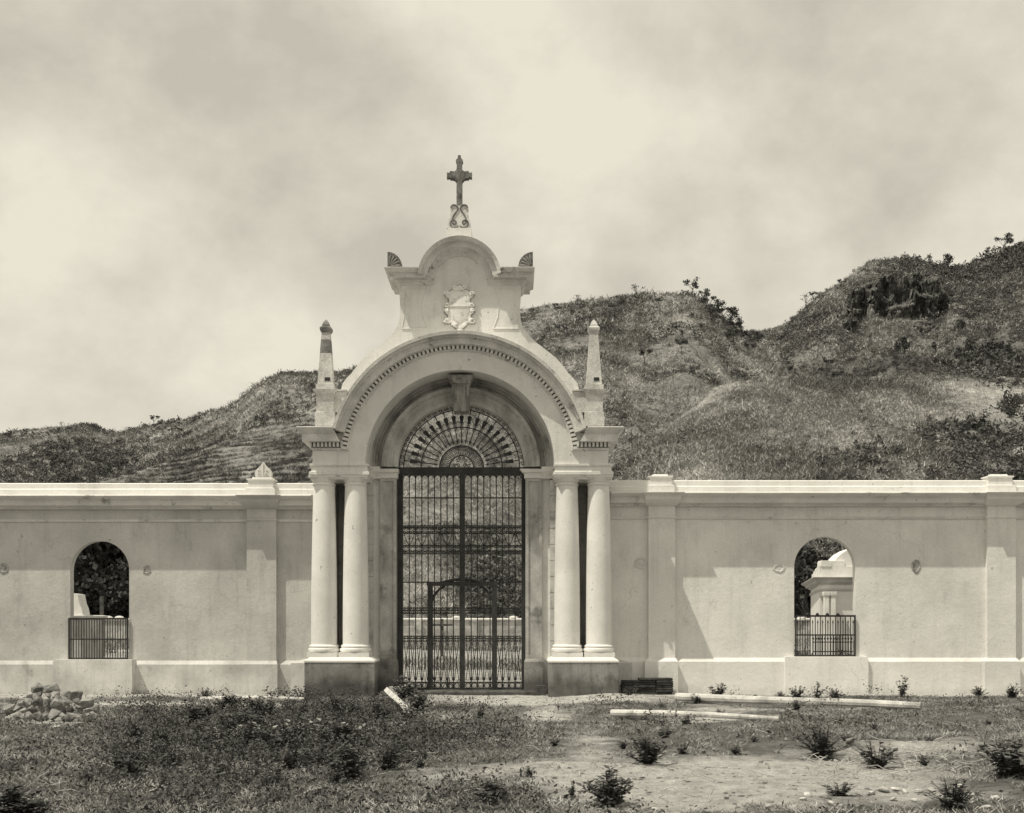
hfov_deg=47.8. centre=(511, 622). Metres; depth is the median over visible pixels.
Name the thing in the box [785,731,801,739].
weed
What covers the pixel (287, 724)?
weed
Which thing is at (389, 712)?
weed
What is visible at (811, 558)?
grove tree
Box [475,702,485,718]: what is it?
weed
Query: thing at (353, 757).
weed
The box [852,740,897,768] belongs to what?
leafy weed
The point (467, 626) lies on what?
wall
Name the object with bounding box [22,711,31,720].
rubble stone
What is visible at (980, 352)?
ridge tree
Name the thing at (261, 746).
weed
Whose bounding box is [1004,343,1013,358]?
ridge tree
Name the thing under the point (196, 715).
weed
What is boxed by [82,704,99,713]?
rubble stone
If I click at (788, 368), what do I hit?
ridge tree
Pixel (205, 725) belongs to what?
weed
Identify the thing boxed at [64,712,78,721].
rubble stone
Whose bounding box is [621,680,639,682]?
fired slab
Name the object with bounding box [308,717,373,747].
weed
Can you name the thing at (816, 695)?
weed
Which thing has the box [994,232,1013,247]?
ridge tree
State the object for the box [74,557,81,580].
grove tree
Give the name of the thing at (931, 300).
hill
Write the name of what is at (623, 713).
timber pole
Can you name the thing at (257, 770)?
weed
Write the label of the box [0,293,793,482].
hill
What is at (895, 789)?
cobble
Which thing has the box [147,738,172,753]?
weed
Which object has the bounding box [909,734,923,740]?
weed
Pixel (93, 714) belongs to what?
rubble stone
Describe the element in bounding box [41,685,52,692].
rubble stone
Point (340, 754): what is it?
weed
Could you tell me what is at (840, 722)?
weed
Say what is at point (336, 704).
weed
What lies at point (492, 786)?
weed
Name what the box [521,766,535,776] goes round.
weed
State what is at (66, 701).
rubble stone
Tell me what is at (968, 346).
ridge tree
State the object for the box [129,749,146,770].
weed
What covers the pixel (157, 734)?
weed
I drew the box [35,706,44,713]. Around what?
rubble stone
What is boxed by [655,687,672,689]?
fired slab
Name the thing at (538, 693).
plank
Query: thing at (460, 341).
gateway
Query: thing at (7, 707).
rubble stone
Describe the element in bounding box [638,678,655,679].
fired slab
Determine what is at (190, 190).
sky
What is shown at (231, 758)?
weed
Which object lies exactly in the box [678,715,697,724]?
weed
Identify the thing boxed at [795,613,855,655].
window grille
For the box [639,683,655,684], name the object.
fired slab
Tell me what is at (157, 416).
ridge tree
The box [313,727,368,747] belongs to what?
weed
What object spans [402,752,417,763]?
weed
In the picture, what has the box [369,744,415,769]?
weed
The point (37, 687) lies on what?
rubble stone
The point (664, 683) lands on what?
fired slab
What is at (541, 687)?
plank
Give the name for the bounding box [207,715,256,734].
weed
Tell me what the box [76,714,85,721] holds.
rubble stone
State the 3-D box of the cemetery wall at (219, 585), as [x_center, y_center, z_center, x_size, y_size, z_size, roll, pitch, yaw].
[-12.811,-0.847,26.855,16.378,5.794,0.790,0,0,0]
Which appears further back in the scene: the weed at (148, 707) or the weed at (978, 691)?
the weed at (978, 691)
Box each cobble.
[878,786,889,792]
[891,787,900,790]
[927,787,935,791]
[979,805,991,809]
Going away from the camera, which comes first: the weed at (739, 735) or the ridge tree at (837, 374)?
the weed at (739, 735)
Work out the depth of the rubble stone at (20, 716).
19.80 m
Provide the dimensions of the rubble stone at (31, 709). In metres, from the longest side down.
0.311 x 0.221 x 0.206 m
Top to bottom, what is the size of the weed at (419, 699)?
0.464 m
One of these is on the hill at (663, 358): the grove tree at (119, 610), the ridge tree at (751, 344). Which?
the ridge tree at (751, 344)
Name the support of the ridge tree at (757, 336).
on the hill at (663, 358)
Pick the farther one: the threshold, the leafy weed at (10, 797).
the threshold
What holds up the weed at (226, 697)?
on the ground at (764, 749)
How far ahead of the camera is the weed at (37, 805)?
9.89 m
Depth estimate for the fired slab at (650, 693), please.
26.32 m
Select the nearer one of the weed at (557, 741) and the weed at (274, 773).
the weed at (274, 773)
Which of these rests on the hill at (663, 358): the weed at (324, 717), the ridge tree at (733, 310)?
the ridge tree at (733, 310)
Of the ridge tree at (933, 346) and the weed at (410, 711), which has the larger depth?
the ridge tree at (933, 346)
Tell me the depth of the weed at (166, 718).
19.19 m
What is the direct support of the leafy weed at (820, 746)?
on the ground at (764, 749)
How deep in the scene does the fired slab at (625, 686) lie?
26.32 m
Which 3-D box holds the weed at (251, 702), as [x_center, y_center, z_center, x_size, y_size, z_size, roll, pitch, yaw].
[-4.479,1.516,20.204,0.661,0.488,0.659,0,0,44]
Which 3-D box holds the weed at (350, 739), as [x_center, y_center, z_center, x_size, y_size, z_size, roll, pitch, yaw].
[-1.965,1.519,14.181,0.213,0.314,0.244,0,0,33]
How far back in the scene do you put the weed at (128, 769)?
12.47 m
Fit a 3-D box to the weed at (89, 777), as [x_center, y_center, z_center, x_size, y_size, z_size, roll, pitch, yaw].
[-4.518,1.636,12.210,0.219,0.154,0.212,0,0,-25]
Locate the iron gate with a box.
[396,407,526,689]
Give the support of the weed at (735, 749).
on the ground at (764, 749)
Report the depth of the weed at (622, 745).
15.21 m
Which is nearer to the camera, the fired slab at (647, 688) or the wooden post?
the fired slab at (647, 688)
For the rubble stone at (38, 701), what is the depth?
20.40 m
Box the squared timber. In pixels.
[384,687,409,712]
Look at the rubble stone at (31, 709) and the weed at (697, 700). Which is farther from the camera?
the weed at (697, 700)
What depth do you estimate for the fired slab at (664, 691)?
26.32 m
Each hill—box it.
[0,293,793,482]
[95,407,522,617]
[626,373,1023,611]
[761,254,1023,376]
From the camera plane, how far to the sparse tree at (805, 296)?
406.67 m
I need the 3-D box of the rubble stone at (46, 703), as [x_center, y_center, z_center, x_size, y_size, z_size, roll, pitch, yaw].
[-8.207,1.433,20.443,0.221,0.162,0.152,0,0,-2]
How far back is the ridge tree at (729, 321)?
317.04 m
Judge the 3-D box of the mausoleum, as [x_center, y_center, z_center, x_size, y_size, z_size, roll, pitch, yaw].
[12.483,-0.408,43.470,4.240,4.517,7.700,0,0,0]
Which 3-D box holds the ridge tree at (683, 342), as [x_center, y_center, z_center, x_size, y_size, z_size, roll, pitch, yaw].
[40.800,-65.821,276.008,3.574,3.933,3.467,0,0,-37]
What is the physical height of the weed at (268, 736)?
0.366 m
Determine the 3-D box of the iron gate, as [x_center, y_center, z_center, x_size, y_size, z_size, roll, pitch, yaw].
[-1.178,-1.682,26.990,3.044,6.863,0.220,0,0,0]
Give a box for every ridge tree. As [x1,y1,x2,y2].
[149,415,160,421]
[639,349,652,364]
[675,339,689,353]
[682,277,698,296]
[698,288,709,296]
[701,296,716,304]
[706,307,720,318]
[711,298,726,315]
[715,306,731,323]
[722,316,733,326]
[724,327,744,344]
[727,306,739,327]
[733,326,748,342]
[735,316,743,332]
[744,340,756,355]
[750,331,764,342]
[780,365,793,370]
[822,357,835,366]
[830,371,844,377]
[894,335,911,352]
[894,340,909,352]
[930,341,937,351]
[932,356,947,365]
[939,253,954,267]
[953,346,979,365]
[954,319,965,337]
[963,337,986,358]
[963,354,978,362]
[975,347,994,361]
[984,247,995,257]
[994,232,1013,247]
[997,341,1012,351]
[1003,371,1013,376]
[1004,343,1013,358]
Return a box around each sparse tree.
[631,284,644,297]
[800,293,810,308]
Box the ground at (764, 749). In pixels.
[0,639,1023,812]
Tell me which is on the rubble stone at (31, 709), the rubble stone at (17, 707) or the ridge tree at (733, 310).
the rubble stone at (17, 707)
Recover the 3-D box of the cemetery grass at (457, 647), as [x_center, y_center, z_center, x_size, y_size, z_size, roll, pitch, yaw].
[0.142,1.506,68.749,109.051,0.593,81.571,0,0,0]
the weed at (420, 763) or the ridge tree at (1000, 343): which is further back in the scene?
the ridge tree at (1000, 343)
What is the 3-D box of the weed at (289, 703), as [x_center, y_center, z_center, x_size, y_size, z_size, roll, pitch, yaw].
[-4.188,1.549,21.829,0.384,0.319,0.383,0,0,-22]
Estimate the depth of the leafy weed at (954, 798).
9.93 m
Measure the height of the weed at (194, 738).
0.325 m
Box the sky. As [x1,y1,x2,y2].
[0,0,1023,432]
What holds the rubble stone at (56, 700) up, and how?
on the rubble stone at (46, 703)
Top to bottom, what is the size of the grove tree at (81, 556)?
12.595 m
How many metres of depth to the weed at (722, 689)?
24.88 m
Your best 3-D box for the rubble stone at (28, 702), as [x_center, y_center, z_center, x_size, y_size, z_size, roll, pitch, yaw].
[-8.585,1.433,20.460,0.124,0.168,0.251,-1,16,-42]
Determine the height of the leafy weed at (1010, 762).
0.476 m
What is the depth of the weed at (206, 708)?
20.41 m
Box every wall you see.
[0,462,312,694]
[105,616,809,639]
[609,474,1023,693]
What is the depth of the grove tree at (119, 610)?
114.07 m
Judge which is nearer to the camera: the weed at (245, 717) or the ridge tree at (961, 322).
the weed at (245, 717)
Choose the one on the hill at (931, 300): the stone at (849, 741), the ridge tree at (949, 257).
the ridge tree at (949, 257)
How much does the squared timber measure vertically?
0.367 m
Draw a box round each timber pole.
[198,696,303,701]
[610,709,779,720]
[674,693,922,709]
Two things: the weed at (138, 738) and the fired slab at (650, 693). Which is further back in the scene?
the fired slab at (650, 693)
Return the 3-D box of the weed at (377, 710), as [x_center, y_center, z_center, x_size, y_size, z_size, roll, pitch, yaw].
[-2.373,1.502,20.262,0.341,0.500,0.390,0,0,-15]
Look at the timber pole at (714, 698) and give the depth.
22.17 m
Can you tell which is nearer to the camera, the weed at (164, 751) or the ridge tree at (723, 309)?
the weed at (164, 751)
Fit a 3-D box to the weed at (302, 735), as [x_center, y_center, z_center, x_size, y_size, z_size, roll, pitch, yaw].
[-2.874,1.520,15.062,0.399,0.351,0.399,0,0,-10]
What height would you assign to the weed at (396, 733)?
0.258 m
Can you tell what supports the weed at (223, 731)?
on the ground at (764, 749)
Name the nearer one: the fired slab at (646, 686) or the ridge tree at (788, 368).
the fired slab at (646, 686)
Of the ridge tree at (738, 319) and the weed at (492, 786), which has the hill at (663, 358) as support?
the ridge tree at (738, 319)
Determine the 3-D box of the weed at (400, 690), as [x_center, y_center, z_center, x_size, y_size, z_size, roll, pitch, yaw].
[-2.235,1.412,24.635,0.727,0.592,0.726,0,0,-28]
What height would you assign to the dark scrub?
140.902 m
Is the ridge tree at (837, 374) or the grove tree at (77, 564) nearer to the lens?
the grove tree at (77, 564)
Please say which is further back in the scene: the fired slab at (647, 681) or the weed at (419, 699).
the fired slab at (647, 681)
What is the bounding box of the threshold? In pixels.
[407,689,531,694]
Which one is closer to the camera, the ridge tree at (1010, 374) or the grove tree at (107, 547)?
the grove tree at (107, 547)
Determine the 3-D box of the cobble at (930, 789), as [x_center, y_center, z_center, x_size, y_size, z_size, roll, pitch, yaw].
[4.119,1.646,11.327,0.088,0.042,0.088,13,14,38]
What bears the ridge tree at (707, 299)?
on the hill at (663, 358)
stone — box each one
[1,704,15,715]
[5,712,17,720]
[13,704,23,710]
[16,712,22,719]
[17,700,24,705]
[18,704,36,713]
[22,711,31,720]
[24,698,31,707]
[25,691,32,698]
[29,711,43,721]
[31,683,43,692]
[32,696,42,705]
[33,692,42,698]
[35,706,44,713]
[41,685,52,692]
[42,699,51,707]
[44,693,51,697]
[46,683,60,691]
[48,709,60,719]
[50,695,62,706]
[51,704,66,714]
[60,712,65,720]
[61,691,70,697]
[62,696,70,705]
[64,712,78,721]
[65,705,73,712]
[68,690,82,700]
[73,698,79,704]
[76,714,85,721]
[78,698,93,708]
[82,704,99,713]
[85,711,97,721]
[846,738,854,745]
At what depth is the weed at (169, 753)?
13.35 m
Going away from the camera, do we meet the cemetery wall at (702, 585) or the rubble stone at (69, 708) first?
the rubble stone at (69, 708)
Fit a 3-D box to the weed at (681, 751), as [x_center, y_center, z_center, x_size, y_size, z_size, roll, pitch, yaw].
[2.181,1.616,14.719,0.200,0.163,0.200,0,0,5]
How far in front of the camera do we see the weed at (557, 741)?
15.40 m
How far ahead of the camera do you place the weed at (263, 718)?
17.52 m
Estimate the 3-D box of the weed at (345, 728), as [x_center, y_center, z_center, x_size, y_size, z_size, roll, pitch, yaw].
[-2.219,1.466,15.120,0.726,0.485,0.725,0,0,9]
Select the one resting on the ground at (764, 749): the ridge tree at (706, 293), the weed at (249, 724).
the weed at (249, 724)
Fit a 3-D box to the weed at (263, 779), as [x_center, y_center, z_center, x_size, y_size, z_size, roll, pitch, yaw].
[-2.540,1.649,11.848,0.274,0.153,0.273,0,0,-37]
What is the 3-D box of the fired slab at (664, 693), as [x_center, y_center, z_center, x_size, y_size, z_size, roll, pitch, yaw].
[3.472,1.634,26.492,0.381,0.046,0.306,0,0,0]
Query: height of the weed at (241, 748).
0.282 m
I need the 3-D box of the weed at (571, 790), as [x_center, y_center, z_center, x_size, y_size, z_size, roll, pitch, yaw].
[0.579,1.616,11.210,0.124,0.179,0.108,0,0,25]
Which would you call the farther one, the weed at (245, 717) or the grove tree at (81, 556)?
the grove tree at (81, 556)
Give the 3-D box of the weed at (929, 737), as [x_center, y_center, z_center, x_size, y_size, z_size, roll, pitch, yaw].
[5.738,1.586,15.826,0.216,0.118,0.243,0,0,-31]
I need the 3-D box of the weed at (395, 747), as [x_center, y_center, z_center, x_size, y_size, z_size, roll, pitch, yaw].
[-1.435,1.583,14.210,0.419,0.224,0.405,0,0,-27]
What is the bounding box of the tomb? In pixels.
[74,593,107,657]
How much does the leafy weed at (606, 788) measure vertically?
0.410 m
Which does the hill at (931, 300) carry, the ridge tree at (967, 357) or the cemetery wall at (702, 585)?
the ridge tree at (967, 357)
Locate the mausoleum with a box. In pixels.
[801,549,852,654]
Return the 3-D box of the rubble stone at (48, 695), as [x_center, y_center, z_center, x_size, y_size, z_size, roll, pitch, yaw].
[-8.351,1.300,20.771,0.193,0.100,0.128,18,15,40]
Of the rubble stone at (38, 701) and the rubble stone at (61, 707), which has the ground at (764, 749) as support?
the rubble stone at (61, 707)
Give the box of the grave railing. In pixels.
[813,636,852,654]
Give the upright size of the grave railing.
1.336 m
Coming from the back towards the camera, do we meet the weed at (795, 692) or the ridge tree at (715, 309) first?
the ridge tree at (715, 309)
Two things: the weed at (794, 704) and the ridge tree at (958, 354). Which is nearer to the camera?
the weed at (794, 704)
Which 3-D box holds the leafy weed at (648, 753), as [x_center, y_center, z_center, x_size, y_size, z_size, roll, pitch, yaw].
[1.616,1.493,13.708,0.566,0.460,0.567,0,0,7]
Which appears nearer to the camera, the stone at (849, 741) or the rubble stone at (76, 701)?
the stone at (849, 741)
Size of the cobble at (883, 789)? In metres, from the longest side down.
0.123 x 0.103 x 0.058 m
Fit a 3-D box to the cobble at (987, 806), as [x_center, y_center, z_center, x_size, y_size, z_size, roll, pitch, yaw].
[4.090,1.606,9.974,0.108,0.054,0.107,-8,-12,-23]
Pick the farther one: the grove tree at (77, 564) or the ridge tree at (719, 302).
the ridge tree at (719, 302)
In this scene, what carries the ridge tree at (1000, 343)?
on the hill at (931, 300)
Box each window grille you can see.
[68,618,127,658]
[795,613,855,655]
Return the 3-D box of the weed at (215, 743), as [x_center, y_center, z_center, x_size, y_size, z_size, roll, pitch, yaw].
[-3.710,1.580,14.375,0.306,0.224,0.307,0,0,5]
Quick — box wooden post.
[100,596,103,657]
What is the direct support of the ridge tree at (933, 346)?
on the hill at (931, 300)
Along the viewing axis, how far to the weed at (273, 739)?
14.05 m
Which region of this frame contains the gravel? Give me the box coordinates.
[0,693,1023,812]
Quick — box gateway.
[291,155,631,697]
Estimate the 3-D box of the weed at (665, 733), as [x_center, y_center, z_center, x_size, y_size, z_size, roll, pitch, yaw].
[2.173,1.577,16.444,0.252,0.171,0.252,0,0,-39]
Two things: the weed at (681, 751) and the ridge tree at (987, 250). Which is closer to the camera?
the weed at (681, 751)
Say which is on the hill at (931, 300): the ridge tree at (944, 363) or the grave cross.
the ridge tree at (944, 363)
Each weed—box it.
[0,784,61,812]
[0,798,65,812]
[75,769,92,782]
[110,744,126,770]
[115,752,149,778]
[119,748,141,758]
[120,722,146,737]
[120,732,130,752]
[129,731,145,751]
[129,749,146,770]
[135,727,183,745]
[140,703,155,713]
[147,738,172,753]
[152,747,177,761]
[157,711,178,726]
[158,745,191,767]
[169,699,213,724]
[187,752,201,763]
[188,718,210,740]
[188,730,216,750]
[194,754,211,763]
[195,688,212,696]
[195,702,215,718]
[202,703,218,718]
[203,740,222,754]
[206,693,244,709]
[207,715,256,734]
[207,723,258,743]
[210,750,231,780]
[212,704,234,716]
[222,705,267,729]
[223,747,235,763]
[234,728,262,749]
[235,738,246,757]
[237,695,274,714]
[239,719,263,739]
[248,699,288,716]
[248,724,280,738]
[250,711,269,729]
[252,725,293,750]
[252,763,261,777]
[253,716,304,736]
[253,740,270,750]
[254,761,286,776]
[255,775,273,788]
[260,689,276,708]
[267,732,284,757]
[276,725,305,746]
[279,739,302,769]
[280,696,297,709]
[283,716,318,741]
[294,693,309,715]
[304,743,329,758]
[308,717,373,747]
[310,715,339,726]
[312,716,365,746]
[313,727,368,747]
[316,742,377,779]
[318,694,352,715]
[323,767,348,784]
[325,733,363,747]
[334,744,362,780]
[346,733,361,752]
[368,693,384,718]
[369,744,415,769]
[378,707,395,719]
[384,726,406,739]
[384,742,407,755]
[392,674,425,698]
[398,700,432,719]
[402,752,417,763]
[405,689,433,711]
[414,755,427,767]
[458,779,520,801]
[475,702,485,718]
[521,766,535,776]
[548,738,560,745]
[564,780,575,796]
[576,765,639,807]
[618,739,628,748]
[623,686,636,694]
[624,728,671,764]
[655,727,672,737]
[675,742,688,753]
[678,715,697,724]
[690,693,701,703]
[708,683,734,694]
[729,745,740,754]
[732,731,746,737]
[775,692,784,696]
[785,700,803,709]
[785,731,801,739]
[789,686,807,696]
[794,725,853,759]
[811,681,825,697]
[822,781,859,796]
[827,688,844,697]
[831,716,843,724]
[841,733,851,740]
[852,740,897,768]
[896,675,908,696]
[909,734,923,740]
[915,752,931,766]
[915,778,986,810]
[922,733,936,740]
[971,686,988,696]
[975,736,1023,778]
[1002,683,1021,697]
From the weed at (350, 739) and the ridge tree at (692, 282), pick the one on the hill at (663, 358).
the ridge tree at (692, 282)
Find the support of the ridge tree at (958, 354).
on the hill at (931, 300)
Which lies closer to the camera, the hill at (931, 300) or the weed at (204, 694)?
the weed at (204, 694)
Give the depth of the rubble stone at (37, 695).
20.70 m
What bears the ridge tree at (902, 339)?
on the hill at (931, 300)
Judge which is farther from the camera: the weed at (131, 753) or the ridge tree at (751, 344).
the ridge tree at (751, 344)
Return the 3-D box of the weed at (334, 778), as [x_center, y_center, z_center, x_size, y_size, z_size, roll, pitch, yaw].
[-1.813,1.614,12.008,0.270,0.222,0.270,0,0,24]
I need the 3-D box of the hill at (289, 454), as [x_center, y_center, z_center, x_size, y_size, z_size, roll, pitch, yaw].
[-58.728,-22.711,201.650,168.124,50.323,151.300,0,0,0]
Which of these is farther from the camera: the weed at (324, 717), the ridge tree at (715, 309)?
the ridge tree at (715, 309)
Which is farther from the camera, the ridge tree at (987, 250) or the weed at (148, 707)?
the ridge tree at (987, 250)
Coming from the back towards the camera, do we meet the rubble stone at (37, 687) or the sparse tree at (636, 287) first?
the sparse tree at (636, 287)
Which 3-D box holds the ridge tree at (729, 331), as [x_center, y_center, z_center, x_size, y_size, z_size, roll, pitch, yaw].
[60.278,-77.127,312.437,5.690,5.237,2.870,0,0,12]
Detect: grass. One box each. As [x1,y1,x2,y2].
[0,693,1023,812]
[105,636,809,687]
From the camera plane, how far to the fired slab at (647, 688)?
26.36 m
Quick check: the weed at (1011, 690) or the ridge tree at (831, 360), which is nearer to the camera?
the weed at (1011, 690)
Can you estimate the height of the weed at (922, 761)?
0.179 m
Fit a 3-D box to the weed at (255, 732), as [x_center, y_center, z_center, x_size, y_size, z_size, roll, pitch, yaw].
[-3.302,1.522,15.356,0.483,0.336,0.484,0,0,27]
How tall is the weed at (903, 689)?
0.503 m
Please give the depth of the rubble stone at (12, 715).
19.78 m
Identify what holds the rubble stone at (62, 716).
on the ground at (764, 749)
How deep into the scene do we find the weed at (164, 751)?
13.94 m
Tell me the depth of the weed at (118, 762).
13.05 m
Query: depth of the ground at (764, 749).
13.73 m
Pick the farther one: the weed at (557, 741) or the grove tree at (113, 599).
the grove tree at (113, 599)
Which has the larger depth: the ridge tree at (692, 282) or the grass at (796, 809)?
the ridge tree at (692, 282)
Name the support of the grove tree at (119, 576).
on the ground at (764, 749)
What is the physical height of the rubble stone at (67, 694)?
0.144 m
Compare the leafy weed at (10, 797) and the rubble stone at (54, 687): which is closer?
the leafy weed at (10, 797)
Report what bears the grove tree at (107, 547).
on the ground at (764, 749)
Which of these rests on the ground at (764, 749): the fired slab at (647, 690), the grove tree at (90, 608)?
the grove tree at (90, 608)
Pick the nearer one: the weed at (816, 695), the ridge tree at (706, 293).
the weed at (816, 695)
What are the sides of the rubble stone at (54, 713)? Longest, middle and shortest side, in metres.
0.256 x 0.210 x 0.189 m
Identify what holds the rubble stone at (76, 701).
on the ground at (764, 749)
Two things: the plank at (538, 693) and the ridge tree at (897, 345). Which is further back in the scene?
the ridge tree at (897, 345)
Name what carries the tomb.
on the ground at (764, 749)
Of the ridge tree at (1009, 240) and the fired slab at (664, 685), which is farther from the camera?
the ridge tree at (1009, 240)
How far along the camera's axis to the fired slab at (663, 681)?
26.33 m
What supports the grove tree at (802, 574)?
on the ground at (764, 749)
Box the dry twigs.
[37,707,1000,804]
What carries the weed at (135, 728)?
on the ground at (764, 749)
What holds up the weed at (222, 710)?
on the ground at (764, 749)
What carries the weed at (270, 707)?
on the ground at (764, 749)
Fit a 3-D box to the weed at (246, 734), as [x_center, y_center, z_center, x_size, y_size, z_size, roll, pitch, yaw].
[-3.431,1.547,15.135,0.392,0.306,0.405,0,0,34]
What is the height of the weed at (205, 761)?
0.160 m
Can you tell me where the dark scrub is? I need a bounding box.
[0,241,1023,617]
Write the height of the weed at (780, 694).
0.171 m
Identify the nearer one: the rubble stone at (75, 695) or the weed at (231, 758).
the weed at (231, 758)
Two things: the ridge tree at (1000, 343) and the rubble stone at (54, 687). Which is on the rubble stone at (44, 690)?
the rubble stone at (54, 687)
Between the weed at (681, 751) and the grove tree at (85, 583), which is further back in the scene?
the grove tree at (85, 583)
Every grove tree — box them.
[74,542,125,617]
[74,544,125,614]
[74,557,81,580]
[74,559,128,612]
[74,584,95,613]
[75,548,128,614]
[91,588,128,617]
[102,556,128,614]
[794,541,830,617]
[794,555,813,617]
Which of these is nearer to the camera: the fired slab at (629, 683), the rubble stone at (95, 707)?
the rubble stone at (95, 707)
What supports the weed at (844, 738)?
on the ground at (764, 749)
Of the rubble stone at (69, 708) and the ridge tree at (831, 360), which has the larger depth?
the ridge tree at (831, 360)
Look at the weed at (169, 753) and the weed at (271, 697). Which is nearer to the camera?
the weed at (169, 753)
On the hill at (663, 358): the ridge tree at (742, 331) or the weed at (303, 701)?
the ridge tree at (742, 331)
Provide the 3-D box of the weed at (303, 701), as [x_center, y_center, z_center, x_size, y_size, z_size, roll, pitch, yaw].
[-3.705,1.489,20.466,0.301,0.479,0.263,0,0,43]
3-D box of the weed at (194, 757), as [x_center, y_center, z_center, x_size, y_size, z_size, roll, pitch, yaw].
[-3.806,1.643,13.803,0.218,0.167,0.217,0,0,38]
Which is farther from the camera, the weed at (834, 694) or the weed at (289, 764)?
the weed at (834, 694)
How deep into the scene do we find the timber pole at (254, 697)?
23.13 m
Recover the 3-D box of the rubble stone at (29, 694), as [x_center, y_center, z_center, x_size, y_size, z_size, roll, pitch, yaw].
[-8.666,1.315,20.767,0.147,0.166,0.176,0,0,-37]
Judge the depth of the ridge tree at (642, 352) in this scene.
268.26 m
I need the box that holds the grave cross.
[433,619,452,655]
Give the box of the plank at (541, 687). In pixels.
[536,685,546,690]
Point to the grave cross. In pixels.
(442, 633)
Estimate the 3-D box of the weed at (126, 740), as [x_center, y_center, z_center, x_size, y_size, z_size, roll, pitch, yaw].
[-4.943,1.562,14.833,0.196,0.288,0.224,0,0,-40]
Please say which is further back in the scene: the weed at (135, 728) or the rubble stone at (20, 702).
the rubble stone at (20, 702)
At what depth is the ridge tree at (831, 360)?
316.93 m
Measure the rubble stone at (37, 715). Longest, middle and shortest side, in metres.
0.290 x 0.184 x 0.156 m
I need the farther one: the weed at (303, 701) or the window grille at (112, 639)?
the window grille at (112, 639)
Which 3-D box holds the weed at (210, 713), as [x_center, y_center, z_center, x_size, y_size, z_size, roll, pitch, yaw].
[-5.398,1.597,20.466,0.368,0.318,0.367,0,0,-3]
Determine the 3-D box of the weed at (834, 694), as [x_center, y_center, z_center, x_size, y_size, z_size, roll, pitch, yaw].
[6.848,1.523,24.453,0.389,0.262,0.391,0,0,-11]
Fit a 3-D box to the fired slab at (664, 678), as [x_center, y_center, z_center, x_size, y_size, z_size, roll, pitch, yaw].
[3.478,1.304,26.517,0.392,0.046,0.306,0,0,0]
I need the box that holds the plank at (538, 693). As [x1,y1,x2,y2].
[532,691,545,695]
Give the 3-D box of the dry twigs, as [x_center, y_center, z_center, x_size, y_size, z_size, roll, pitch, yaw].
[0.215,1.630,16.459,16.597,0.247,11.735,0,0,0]
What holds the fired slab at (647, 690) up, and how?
on the fired slab at (650, 693)
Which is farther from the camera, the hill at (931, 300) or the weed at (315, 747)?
the hill at (931, 300)
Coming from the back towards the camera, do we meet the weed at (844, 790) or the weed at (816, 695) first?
the weed at (816, 695)
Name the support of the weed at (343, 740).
on the ground at (764, 749)
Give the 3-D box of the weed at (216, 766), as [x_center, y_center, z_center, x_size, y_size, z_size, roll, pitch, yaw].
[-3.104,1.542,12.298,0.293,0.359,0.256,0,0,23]
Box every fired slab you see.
[620,685,637,687]
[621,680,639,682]
[621,682,638,684]
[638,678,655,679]
[638,685,655,687]
[638,687,655,689]
[639,680,654,682]
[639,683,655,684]
[639,690,655,691]
[639,692,655,694]
[655,680,672,682]
[655,682,672,684]
[655,685,672,686]
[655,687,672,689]
[655,692,672,694]
[656,678,672,679]
[656,690,673,691]
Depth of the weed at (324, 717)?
17.95 m

